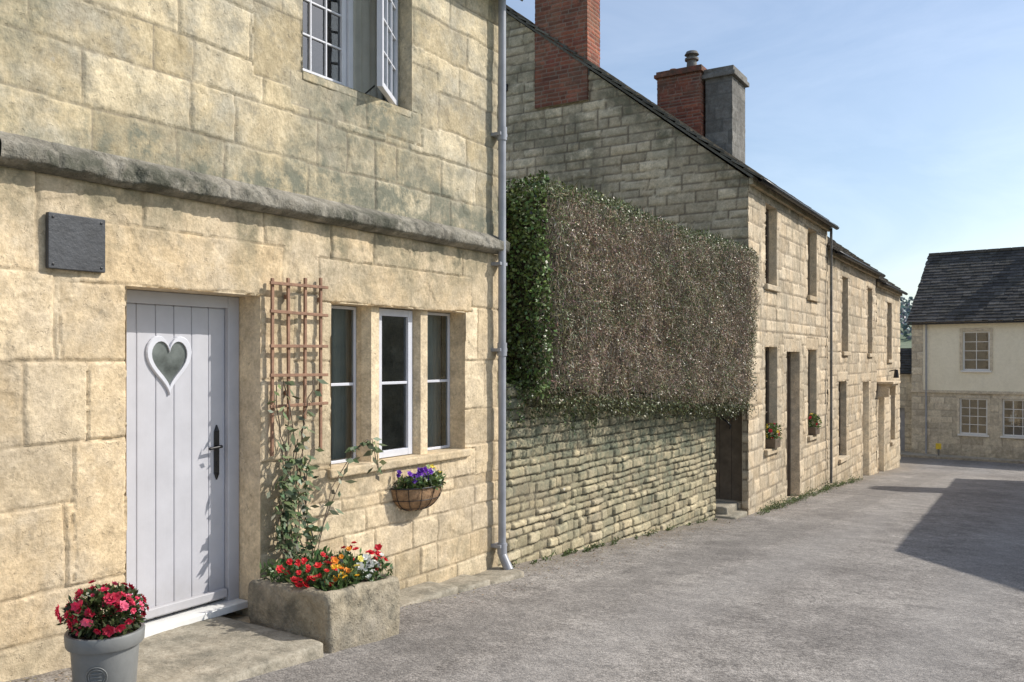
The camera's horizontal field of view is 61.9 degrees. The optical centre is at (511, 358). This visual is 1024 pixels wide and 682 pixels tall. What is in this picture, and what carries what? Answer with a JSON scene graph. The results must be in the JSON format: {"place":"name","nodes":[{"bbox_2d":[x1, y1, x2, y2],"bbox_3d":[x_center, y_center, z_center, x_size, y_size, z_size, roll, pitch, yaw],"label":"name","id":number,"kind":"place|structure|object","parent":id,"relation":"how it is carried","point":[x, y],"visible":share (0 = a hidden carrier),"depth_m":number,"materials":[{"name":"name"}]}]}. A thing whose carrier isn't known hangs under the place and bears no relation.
{"place":"outdoors","nodes":[
{"label":"outdoors","id":0,"kind":"place"},
{"bbox_2d":[5,467,1023,681],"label":"road","id":1,"kind":"structure","parent":0,"point":[902,574],"depth_m":6.83,"materials":[{"name":"asphalt"}]},
{"bbox_2d":[54,580,148,681],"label":"flower pot","id":2,"kind":"object","parent":1,"relation":"on","point":[101,647],"visible":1,"depth_m":3.97,"materials":[{"name":"ceramic"}]},
{"bbox_2d":[136,616,323,681],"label":"door step","id":3,"kind":"object","parent":1,"relation":"on","point":[219,649],"depth_m":4.82,"materials":[{"name":"stone"}]},
{"bbox_2d":[248,562,399,653],"bbox_3d":[-1.206,1.644,5.521,0.769,0.505,0.691,0,0,33],"label":"stone trough","id":4,"kind":"object","parent":1,"relation":"on","point":[364,611],"visible":0.66,"depth_m":5.26,"materials":[{"name":"stone"}]},
{"bbox_2d":[260,541,392,590],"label":"trough flowers","id":5,"kind":"object","parent":4,"relation":"in","point":[347,571],"visible":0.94,"depth_m":5.42,"materials":[{"name":"multicoloured plant"}]},
{"bbox_2d":[266,378,387,576],"bbox_3d":[-1.256,0.814,5.891,0.946,1.346,0.226,0,0,-43],"label":"climbing plant","id":6,"kind":"object","parent":4,"relation":"in","point":[289,507],"visible":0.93,"depth_m":5.76,"materials":[{"name":"green plant"}]},
{"bbox_2d":[10,477,885,681],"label":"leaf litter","id":7,"kind":"object","parent":1,"relation":"on","point":[594,553],"visible":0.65,"depth_m":9.54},
{"bbox_2d":[400,566,523,606],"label":"base kerb","id":8,"kind":"structure","parent":1,"relation":"on","point":[421,592],"depth_m":7.04,"materials":[{"name":"stone"}]},
{"bbox_2d":[511,474,862,567],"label":"weeds","id":9,"kind":"object","parent":1,"relation":"on","point":[771,507],"visible":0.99,"depth_m":14.19,"materials":[{"name":"green plant"}]},
{"bbox_2d":[715,500,746,518],"bbox_3d":[3.124,2.546,13.438,1.031,0.521,0.695,0,0,33],"label":"side door step","id":10,"kind":"object","parent":1,"relation":"on","point":[727,510],"visible":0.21,"depth_m":13.18,"materials":[{"name":"stone"}]},
{"bbox_2d":[705,75,731,166],"bbox_3d":[4.701,-4.700,19.398,0.620,3.600,0.025,0,0,32],"label":"grey stack side","id":11,"kind":"object","parent":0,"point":[718,90],"visible":0.48,"depth_m":19.38,"materials":[{"name":"concrete"}]},
{"bbox_2d":[506,0,1023,304],"label":"sky","id":12,"kind":"structure","parent":0,"point":[900,123],"materials":[{"name":"blue"}]},
{"bbox_2d":[787,356,787,495],"bbox_3d":[5.074,1.305,16.062,0.040,2.690,0.838,0,0,32],"label":"door leaf","id":13,"kind":"object","parent":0,"point":[787,425],"visible":0.06,"depth_m":16.36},
{"bbox_2d":[839,382,839,454],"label":"window","id":14,"kind":"structure","parent":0,"point":[839,418],"depth_m":20.37,"materials":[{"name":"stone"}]},
{"bbox_2d":[900,312,911,347],"bbox_3d":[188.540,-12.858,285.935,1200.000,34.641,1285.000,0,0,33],"label":"ground","id":15,"kind":"structure","parent":0,"point":[905,342],"depth_m":196.69,"materials":[{"name":"green plant"}]},
{"bbox_2d":[0,0,522,681],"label":"stone cottage","id":16,"kind":"structure","parent":15,"relation":"on","point":[216,164],"depth_m":5.58,"materials":[{"name":"stone"}]},
{"bbox_2d":[46,212,104,272],"bbox_3d":[-2.330,-0.614,4.565,0.035,0.292,0.313,0,0,33],"label":"slate sign","id":17,"kind":"object","parent":16,"relation":"attached to","point":[75,243],"visible":1,"depth_m":4.55,"materials":[{"name":"stone"}]},
{"bbox_2d":[127,303,223,620],"bbox_3d":[-2.143,0.635,5.372,0.050,1.930,0.768,0,0,33],"label":"door leaf","id":18,"kind":"structure","parent":16,"relation":"in","point":[175,498],"depth_m":5.37,"materials":[{"name":"grey paint"}]},
{"bbox_2d":[269,278,327,455],"bbox_3d":[-1.468,0.042,5.849,0.060,1.216,0.520,0,0,33],"label":"trellis","id":19,"kind":"object","parent":16,"relation":"attached to","point":[287,345],"visible":0.88,"depth_m":5.79,"materials":[{"name":"brown wood"}]},
{"bbox_2d":[347,0,352,88],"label":"upper window frame","id":20,"kind":"structure","parent":16,"relation":"in","point":[349,2],"depth_m":6.49,"materials":[{"name":"paint"}]},
{"bbox_2d":[391,464,445,510],"bbox_3d":[-0.706,1.051,6.851,0.276,0.362,0.565,0,0,33],"label":"wall basket","id":21,"kind":"object","parent":16,"relation":"attached to","point":[416,497],"depth_m":6.74,"materials":[{"name":"wicker"}]},
{"bbox_2d":[491,0,512,569],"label":"downpipe","id":22,"kind":"object","parent":16,"relation":"attached to","point":[500,135],"visible":0.97,"depth_m":7.81,"materials":[{"name":"metal"}]},
{"bbox_2d":[497,383,716,566],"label":"garden wall","id":23,"kind":"structure","parent":15,"relation":"on","point":[611,478],"depth_m":9.80,"materials":[{"name":"stone"}]},
{"bbox_2d":[714,417,715,515],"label":"wall end","id":24,"kind":"structure","parent":23,"relation":"attached to","point":[714,463],"depth_m":12.99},
{"bbox_2d":[497,13,748,514],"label":"gable wall","id":25,"kind":"structure","parent":15,"relation":"on","point":[606,136],"depth_m":14.64,"materials":[{"name":"stone"}]},
{"bbox_2d":[715,414,730,428],"bbox_3d":[3.217,0.923,13.475,0.209,0.373,0.552,0,0,-28],"label":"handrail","id":26,"kind":"object","parent":25,"relation":"attached to","point":[727,422],"visible":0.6,"depth_m":13.30,"materials":[{"name":"black metal"}]},
{"bbox_2d":[716,420,742,502],"bbox_3d":[3.273,1.510,13.918,1.050,1.580,0.280,0,0,32],"label":"side door reveal","id":27,"kind":"object","parent":25,"relation":"attached to","point":[724,500],"visible":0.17,"depth_m":13.68,"materials":[{"name":"stone"}]},
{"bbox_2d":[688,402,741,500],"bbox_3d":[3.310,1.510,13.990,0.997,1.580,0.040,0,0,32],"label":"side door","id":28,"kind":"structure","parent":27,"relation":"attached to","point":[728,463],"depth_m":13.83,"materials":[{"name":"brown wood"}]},
{"bbox_2d":[747,176,827,514],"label":"front wall","id":29,"kind":"structure","parent":15,"relation":"on","point":[791,317],"depth_m":15.46,"materials":[{"name":"stone"}]},
{"bbox_2d":[506,5,835,224],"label":"roof front","id":30,"kind":"structure","parent":29,"relation":"on","point":[732,158],"depth_m":14.54,"materials":[{"name":"stone"}]},
{"bbox_2d":[535,0,587,108],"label":"brick chimney side","id":31,"kind":"object","parent":30,"relation":"on","point":[560,76],"visible":1,"depth_m":15.19,"materials":[{"name":"brick"}]},
{"bbox_2d":[587,0,599,99],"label":"brick chimney side","id":32,"kind":"object","parent":30,"relation":"on","point":[593,32],"visible":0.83,"depth_m":15.11,"materials":[{"name":"brick"}]},
{"bbox_2d":[506,10,831,227],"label":"roof front deck","id":33,"kind":"structure","parent":30,"relation":"attached to","point":[646,105],"depth_m":14.46,"materials":[{"name":"stone"}]},
{"bbox_2d":[657,71,700,144],"bbox_3d":[3.858,-4.725,19.745,1.060,3.650,0.025,0,0,32],"label":"brick stack side","id":34,"kind":"object","parent":30,"relation":"attached to","point":[679,97],"visible":0.3,"depth_m":19.68,"materials":[{"name":"brick"}]},
{"bbox_2d":[654,64,706,79],"bbox_3d":[4.017,-6.625,20.023,1.160,0.150,0.770,0,0,32],"label":"brick stack cap","id":35,"kind":"object","parent":34,"relation":"on","point":[683,70],"visible":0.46,"depth_m":19.68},
{"bbox_2d":[684,50,698,66],"bbox_3d":[4.201,-6.915,19.939,0.338,0.470,0.338,0,0,32],"label":"chimney pot","id":36,"kind":"object","parent":35,"relation":"on","point":[691,58],"visible":0.82,"depth_m":19.84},
{"bbox_2d":[757,178,838,229],"bbox_3d":[5.457,-2.795,15.902,0.102,0.051,5.950,0,0,32],"label":"gutter","id":37,"kind":"object","parent":30,"relation":"attached to","point":[764,181],"visible":1,"depth_m":15.24,"materials":[{"name":"black metal"}]},
{"bbox_2d":[764,347,776,433],"bbox_3d":[4.344,0.675,14.702,0.248,1.730,0.760,0,0,32],"label":"window","id":38,"kind":"structure","parent":29,"relation":"attached to","point":[772,384],"depth_m":15.00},
{"bbox_2d":[765,347,768,435],"bbox_3d":[4.305,0.675,14.730,0.046,1.722,0.752,0,0,32],"label":"window","id":39,"kind":"structure","parent":38,"relation":"in","point":[767,385],"depth_m":15.00,"materials":[{"name":"wood"}]},
{"bbox_2d":[765,422,782,447],"bbox_3d":[4.463,1.313,14.618,0.336,0.434,0.466,0,0,33],"label":"window planter","id":40,"kind":"object","parent":38,"relation":"on","point":[773,440],"visible":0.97,"depth_m":14.54,"materials":[{"name":"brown wood"}]},
{"bbox_2d":[764,203,776,285],"bbox_3d":[4.336,-1.925,14.690,0.248,1.370,0.730,0,0,32],"label":"window","id":41,"kind":"structure","parent":29,"relation":"attached to","point":[772,245],"depth_m":14.96,"materials":[{"name":"stone"}]},
{"bbox_2d":[765,209,768,283],"bbox_3d":[4.297,-1.925,14.717,0.046,1.362,0.722,0,0,32],"label":"window","id":42,"kind":"structure","parent":41,"relation":"in","point":[767,246],"depth_m":14.97,"materials":[{"name":"wood"}]},
{"bbox_2d":[763,284,780,292],"bbox_3d":[4.397,-1.196,14.652,0.230,0.093,0.890,0,0,32],"label":"window sill","id":43,"kind":"structure","parent":29,"relation":"attached to","point":[773,288],"depth_m":14.52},
{"bbox_2d":[764,446,781,455],"bbox_3d":[4.405,1.583,14.665,0.230,0.093,0.920,0,0,32],"label":"window sill","id":44,"kind":"structure","parent":29,"relation":"attached to","point":[768,451],"depth_m":14.46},
{"bbox_2d":[787,352,790,495],"bbox_3d":[5.082,1.266,16.057,0.080,2.768,0.976,0,0,32],"label":"door frame","id":45,"kind":"object","parent":29,"relation":"attached to","point":[789,422],"visible":0.2,"depth_m":16.41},
{"bbox_2d":[749,177,830,231],"bbox_3d":[5.325,-2.795,15.983,0.070,0.110,5.946,0,0,32],"label":"eaves course","id":46,"kind":"object","parent":29,"relation":"attached to","point":[757,185],"visible":0.96,"depth_m":15.29,"materials":[{"name":"stone"}]},
{"bbox_2d":[786,351,799,497],"bbox_3d":[5.149,1.265,16.015,0.258,2.770,0.980,0,0,32],"label":"door reveal","id":47,"kind":"object","parent":29,"relation":"attached to","point":[795,422],"depth_m":16.41,"materials":[{"name":"stone"}]},
{"bbox_2d":[807,227,816,296],"bbox_3d":[5.979,-1.920,17.348,0.248,1.360,0.760,0,0,32],"label":"window","id":48,"kind":"structure","parent":29,"relation":"attached to","point":[813,262],"depth_m":17.64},
{"bbox_2d":[808,232,809,294],"bbox_3d":[5.937,-1.920,17.378,0.046,1.352,0.752,0,0,32],"label":"window","id":49,"kind":"structure","parent":48,"relation":"in","point":[808,263],"depth_m":17.64,"materials":[{"name":"wood"}]},
{"bbox_2d":[807,350,816,435],"bbox_3d":[5.979,0.690,17.348,0.248,1.720,0.760,0,0,32],"label":"window","id":50,"kind":"structure","parent":29,"relation":"attached to","point":[813,381],"depth_m":17.64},
{"bbox_2d":[808,350,809,417],"bbox_3d":[5.937,0.690,17.378,0.046,1.712,0.752,0,0,32],"label":"window","id":51,"kind":"structure","parent":50,"relation":"in","point":[808,383],"depth_m":17.65,"materials":[{"name":"wood"}]},
{"bbox_2d":[808,413,821,434],"bbox_3d":[6.092,1.317,17.249,0.419,0.445,0.396,0,0,-8],"label":"window planter","id":52,"kind":"object","parent":50,"relation":"on","point":[814,429],"visible":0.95,"depth_m":17.16,"materials":[{"name":"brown wood"}]},
{"bbox_2d":[806,295,819,302],"bbox_3d":[6.039,-1.196,17.311,0.230,0.093,0.920,0,0,32],"label":"window sill","id":53,"kind":"structure","parent":29,"relation":"attached to","point":[812,298],"depth_m":17.09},
{"bbox_2d":[807,434,819,440],"bbox_3d":[6.039,1.593,17.311,0.230,0.093,0.920,0,0,32],"label":"window sill","id":54,"kind":"structure","parent":29,"relation":"attached to","point":[811,437],"depth_m":17.05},
{"bbox_2d":[830,228,832,482],"bbox_3d":[6.882,-0.050,18.401,0.054,5.500,0.054,0,0,32],"label":"drainpipe","id":55,"kind":"object","parent":29,"relation":"attached to","point":[831,355],"visible":1,"depth_m":18.38,"materials":[{"name":"metal"}]},
{"bbox_2d":[827,249,876,485],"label":"front wall","id":56,"kind":"structure","parent":15,"relation":"on","point":[856,369],"depth_m":21.12,"materials":[{"name":"stone"}]},
{"bbox_2d":[838,381,845,455],"bbox_3d":[7.628,1.430,20.020,0.248,1.780,0.900,0,0,32],"label":"window reveal","id":57,"kind":"object","parent":56,"relation":"attached to","point":[842,417],"depth_m":20.37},
{"bbox_2d":[839,455,849,463],"bbox_3d":[7.689,2.364,19.983,0.230,0.093,1.060,0,0,32],"label":"window sill","id":58,"kind":"structure","parent":56,"relation":"attached to","point":[843,458],"depth_m":19.92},
{"bbox_2d":[841,276,847,351],"bbox_3d":[7.786,-1.035,20.275,0.248,1.770,0.700,0,0,32],"label":"window reveal","id":59,"kind":"object","parent":56,"relation":"attached to","point":[844,336],"depth_m":20.54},
{"bbox_2d":[841,351,850,355],"bbox_3d":[7.846,-0.106,20.238,0.230,0.093,0.860,0,0,32],"label":"window sill","id":60,"kind":"structure","parent":56,"relation":"attached to","point":[844,353],"depth_m":20.00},
{"bbox_2d":[828,250,878,278],"bbox_3d":[8.614,-2.295,21.309,0.074,0.110,6.526,0,0,32],"label":"eaves course","id":61,"kind":"object","parent":56,"relation":"attached to","point":[852,264],"visible":0.89,"depth_m":20.84,"materials":[{"name":"stone"}]},
{"bbox_2d":[862,381,868,475],"bbox_3d":[9.279,1.920,22.703,0.258,2.600,0.900,0,0,32],"label":"door reveal","id":62,"kind":"object","parent":56,"relation":"attached to","point":[865,419],"depth_m":23.05,"materials":[{"name":"stone"}]},
{"bbox_2d":[867,287,871,353],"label":"window reveal","id":63,"kind":"object","parent":56,"relation":"attached to","point":[869,319],"depth_m":23.51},
{"bbox_2d":[876,281,899,472],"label":"front wall","id":64,"kind":"structure","parent":15,"relation":"on","point":[891,452],"depth_m":25.98,"materials":[{"name":"stone"}]},
{"bbox_2d":[876,397,883,472],"bbox_3d":[10.646,2.275,24.915,0.258,2.550,1.000,0,0,32],"label":"door reveal","id":65,"kind":"object","parent":64,"relation":"attached to","point":[881,432],"depth_m":25.29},
{"bbox_2d":[877,381,900,396],"bbox_3d":[10.936,0.885,24.735,0.420,0.430,1.500,0,0,32],"label":"door canopy","id":66,"kind":"object","parent":64,"relation":"attached to","point":[886,388],"visible":1,"depth_m":24.21,"materials":[{"name":"stone"}]},
{"bbox_2d":[887,302,891,359],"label":"window reveal","id":67,"kind":"object","parent":64,"relation":"attached to","point":[889,332],"depth_m":26.62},
{"bbox_2d":[877,282,901,295],"bbox_3d":[11.596,-2.095,26.138,0.070,0.110,4.776,0,0,32],"label":"eaves course","id":68,"kind":"object","parent":64,"relation":"attached to","point":[888,289],"visible":0.85,"depth_m":25.71,"materials":[{"name":"stone"}]},
{"bbox_2d":[890,395,894,441],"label":"window reveal","id":69,"kind":"object","parent":64,"relation":"attached to","point":[892,432],"depth_m":27.21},
{"bbox_2d":[890,439,896,444],"bbox_3d":[11.919,2.643,26.832,0.230,0.093,1.060,0,0,32],"label":"window sill","id":70,"kind":"structure","parent":64,"relation":"attached to","point":[892,442],"depth_m":26.67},
{"bbox_2d":[889,369,898,377],"bbox_3d":[11.615,0.468,25.925,0.152,0.264,0.272,0,0,-40],"label":"wall lamp","id":71,"kind":"object","parent":64,"relation":"attached to","point":[896,374],"visible":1,"depth_m":25.83,"materials":[{"name":"black metal"}]},
{"bbox_2d":[900,348,911,450],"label":"stone outbuilding","id":72,"kind":"structure","parent":15,"relation":"on","point":[905,399],"depth_m":35.22,"materials":[{"name":"stone"}]},
{"bbox_2d":[900,409,903,450],"bbox_3d":[15.987,3.065,35.599,0.658,1.870,0.040,0,0,33],"label":"door leaf","id":73,"kind":"structure","parent":72,"relation":"in","point":[901,410],"depth_m":35.44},
{"bbox_2d":[900,296,913,339],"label":"distant trees","id":74,"kind":"object","parent":15,"relation":"on","point":[905,307],"depth_m":226.23,"materials":[{"name":"green plant"}]},
{"bbox_2d":[900,454,1023,463],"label":"kerb","id":75,"kind":"structure","parent":15,"relation":"on","point":[960,458],"depth_m":32.41,"materials":[{"name":"stone"}]},
{"bbox_2d":[912,392,1023,461],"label":"stone","id":76,"kind":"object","parent":15,"relation":"on","point":[942,418],"visible":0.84,"depth_m":33.57,"materials":[{"name":"stone"}]},
{"bbox_2d":[911,389,1023,394],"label":"band","id":77,"kind":"object","parent":76,"relation":"on","point":[974,392],"visible":1,"depth_m":33.09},
{"bbox_2d":[923,320,1023,391],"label":"rendered upper wall","id":78,"kind":"structure","parent":77,"relation":"on","point":[944,372],"depth_m":33.11,"materials":[{"name":"paint"}]},
{"bbox_2d":[906,249,1023,322],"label":"roof front","id":79,"kind":"structure","parent":78,"relation":"on","point":[984,286],"depth_m":34.38,"materials":[{"name":"stone"}]},
{"bbox_2d":[907,320,1023,324],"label":"gutter","id":80,"kind":"object","parent":79,"relation":"attached to","point":[965,322],"visible":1,"depth_m":32.99,"materials":[{"name":"black metal"}]},
{"bbox_3d":[22.853,-2.933,35.596,9.283,3.064,3.583,0,0,39],"label":"roof back","id":81,"kind":"object","parent":79,"relation":"attached to","visible":0},
{"bbox_2d":[929,246,1023,255],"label":"ridge","id":82,"kind":"structure","parent":81,"relation":"on","point":[978,251],"depth_m":35.84,"materials":[{"name":"stone"}]},
{"bbox_2d":[960,328,992,370],"bbox_3d":[17.953,-0.335,33.011,1.140,1.630,0.037,0,0,39],"label":"surround","id":83,"kind":"object","parent":78,"relation":"attached to","point":[991,344],"visible":1,"depth_m":32.94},
{"bbox_2d":[961,370,991,371],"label":"sill","id":84,"kind":"structure","parent":78,"relation":"attached to","point":[975,371],"depth_m":32.97,"materials":[{"name":"white paint"}]},
{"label":"reveal","id":85,"kind":"object","parent":78,"relation":"attached to","visible":0},
{"bbox_2d":[963,331,989,369],"bbox_3d":[17.990,-0.280,33.110,0.934,1.514,0.051,0,0,39],"label":"sash","id":86,"kind":"object","parent":85,"relation":"attached to","point":[988,341],"visible":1,"depth_m":33.07,"materials":[{"name":"white paint"}]},
{"bbox_2d":[957,434,988,436],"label":"sill","id":87,"kind":"structure","parent":76,"relation":"on","point":[976,435],"depth_m":33.02,"materials":[{"name":"white paint"}]},
{"bbox_2d":[959,398,978,434],"bbox_3d":[17.936,2.260,33.141,0.970,1.400,0.178,0,0,39],"label":"reveal","id":88,"kind":"object","parent":87,"relation":"on","point":[959,416],"visible":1,"depth_m":33.38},
{"bbox_2d":[960,398,986,434],"bbox_3d":[17.916,2.260,33.171,0.964,1.394,0.051,0,0,39],"label":"sash","id":89,"kind":"object","parent":88,"relation":"on","point":[961,415],"visible":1,"depth_m":33.22,"materials":[{"name":"white paint"}]},
{"bbox_2d":[957,395,989,434],"bbox_3d":[17.879,2.205,33.072,1.170,1.510,0.037,0,0,39],"label":"surround","id":90,"kind":"object","parent":87,"relation":"on","point":[988,407],"visible":1,"depth_m":32.90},
{"bbox_2d":[1000,436,1023,438],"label":"sill","id":91,"kind":"structure","parent":76,"relation":"on","point":[1015,437],"depth_m":32.18,"materials":[{"name":"white paint"}]},
{"bbox_2d":[1002,399,1017,436],"bbox_3d":[19.097,2.260,32.191,1.030,1.400,0.178,0,0,39],"label":"reveal","id":92,"kind":"object","parent":91,"relation":"on","point":[1002,417],"visible":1,"depth_m":32.49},
{"bbox_2d":[1003,399,1023,436],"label":"sash","id":93,"kind":"object","parent":92,"relation":"on","point":[1013,417],"visible":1,"depth_m":32.28,"materials":[{"name":"white paint"}]},
{"bbox_2d":[999,396,1023,435],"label":"surround","id":94,"kind":"object","parent":91,"relation":"on","point":[1000,409],"visible":1,"depth_m":32.45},
{"bbox_2d":[958,333,1023,434],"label":"windows","id":95,"kind":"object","parent":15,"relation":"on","point":[970,360],"visible":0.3,"depth_m":33.49,"materials":[{"name":"wood"}]},
{"bbox_3d":[0.318,0.160,19.076,11.100,6.080,5.850,0,0,32],"label":"room","id":96,"kind":"object","parent":15,"relation":"on","visible":0},
{"bbox_2d":[700,72,705,147],"bbox_3d":[4.472,-4.725,19.742,0.025,3.650,0.650,0,0,32],"label":"brick stack side","id":97,"kind":"object","parent":96,"relation":"on","point":[703,108],"visible":0.2,"depth_m":19.62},
{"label":"end walls","id":98,"kind":"object","parent":96,"relation":"on","visible":0},
{"bbox_2d":[602,77,748,183],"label":"gable","id":99,"kind":"structure","parent":98,"relation":"on","point":[743,173],"depth_m":20.81,"materials":[{"name":"stone"}]},
{"bbox_2d":[827,246,879,275],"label":"roof front deck","id":100,"kind":"structure","parent":98,"relation":"on","point":[828,247],"depth_m":19.20,"materials":[{"name":"stone"}]},
{"bbox_2d":[732,75,744,169],"bbox_3d":[5.224,-4.700,19.660,0.026,3.600,1.000,0,0,32],"label":"grey stack side","id":101,"kind":"object","parent":100,"relation":"attached to","point":[738,119],"visible":0.48,"depth_m":19.63,"materials":[{"name":"concrete"}]},
{"bbox_2d":[827,236,884,274],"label":"roof front","id":102,"kind":"structure","parent":100,"relation":"on","point":[838,247],"depth_m":21.77,"materials":[{"name":"stone"}]},
{"bbox_2d":[835,251,885,276],"bbox_3d":[8.746,-2.295,21.228,0.102,0.051,6.530,0,0,32],"label":"gutter","id":103,"kind":"object","parent":102,"relation":"attached to","point":[859,262],"visible":1,"depth_m":20.58,"materials":[{"name":"black metal"}]},
{"label":"grey stack side","id":104,"kind":"object","parent":100,"relation":"attached to","visible":0},
{"bbox_2d":[702,65,748,87],"bbox_3d":[4.962,-6.490,19.821,0.780,0.220,1.160,0,0,32],"label":"grey stack cap","id":105,"kind":"object","parent":104,"relation":"on","point":[735,72],"visible":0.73,"depth_m":19.39,"materials":[{"name":"concrete"}]},
{"bbox_2d":[900,457,1023,474],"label":"road junction","id":106,"kind":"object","parent":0,"point":[970,466],"visible":0.05,"depth_m":29.60,"materials":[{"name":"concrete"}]},
{"bbox_2d":[900,451,1023,460],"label":"pavement","id":107,"kind":"structure","parent":0,"point":[907,452],"depth_m":33.08,"materials":[{"name":"concrete"}]},
{"bbox_2d":[925,325,926,453],"bbox_3d":[16.549,1.250,34.107,0.058,5.300,0.058,0,0,39],"label":"gutter pipe","id":108,"kind":"object","parent":107,"relation":"on","point":[925,389],"visible":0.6,"depth_m":34.09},
{"bbox_2d":[936,443,940,455],"bbox_3d":[16.621,3.585,33.255,0.200,0.530,0.075,0,0,33],"label":"hydrant marker","id":109,"kind":"object","parent":107,"relation":"on","point":[938,446],"visible":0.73,"depth_m":33.24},
{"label":"end walls","id":110,"kind":"object","parent":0,"visible":0},
{"bbox_3d":[9.165,-4.411,27.621,5.836,4.586,4.870,0,0,32],"label":"roof front deck","id":111,"kind":"object","parent":110,"relation":"on","visible":0},
{"bbox_2d":[878,276,906,292],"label":"roof front","id":112,"kind":"structure","parent":111,"relation":"on","point":[883,279],"depth_m":26.29,"materials":[{"name":"stone"}]},
{"bbox_2d":[882,283,907,294],"bbox_3d":[11.728,-2.095,26.056,0.102,0.051,4.780,0,0,32],"label":"gutter","id":113,"kind":"object","parent":112,"relation":"attached to","point":[895,288],"visible":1,"depth_m":25.75,"materials":[{"name":"black metal"}]},
{"bbox_3d":[3.607,0.810,24.402,11.100,6.380,6.430,0,0,32],"label":"room","id":114,"kind":"object","parent":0,"visible":0},
{"bbox_2d":[827,281,827,468],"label":"end walls","id":115,"kind":"structure","parent":114,"relation":"on","point":[827,379],"depth_m":24.56,"materials":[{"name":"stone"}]},
{"bbox_3d":[1.280,0.488,10.607,0.420,0.524,5.980,0,0,33],"label":"wall","id":116,"kind":"object","parent":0,"visible":0},
{"bbox_2d":[497,169,760,434],"bbox_3d":[1.227,-0.512,11.182,2.390,2.970,6.614,0,0,33],"label":"hedge","id":117,"kind":"object","parent":116,"relation":"on","point":[608,303],"visible":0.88,"depth_m":9.56,"materials":[{"name":"brown plant"}]},
{"bbox_3d":[18.256,-0.135,37.052,0.025,8.670,6.600,0,0,39],"label":"end gable","id":118,"kind":"object","parent":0,"visible":0},
{"bbox_2d":[912,325,922,389],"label":"quoins","id":119,"kind":"object","parent":118,"relation":"attached to","point":[917,357],"visible":1,"depth_m":34.36,"materials":[{"name":"stone"}]}
]}

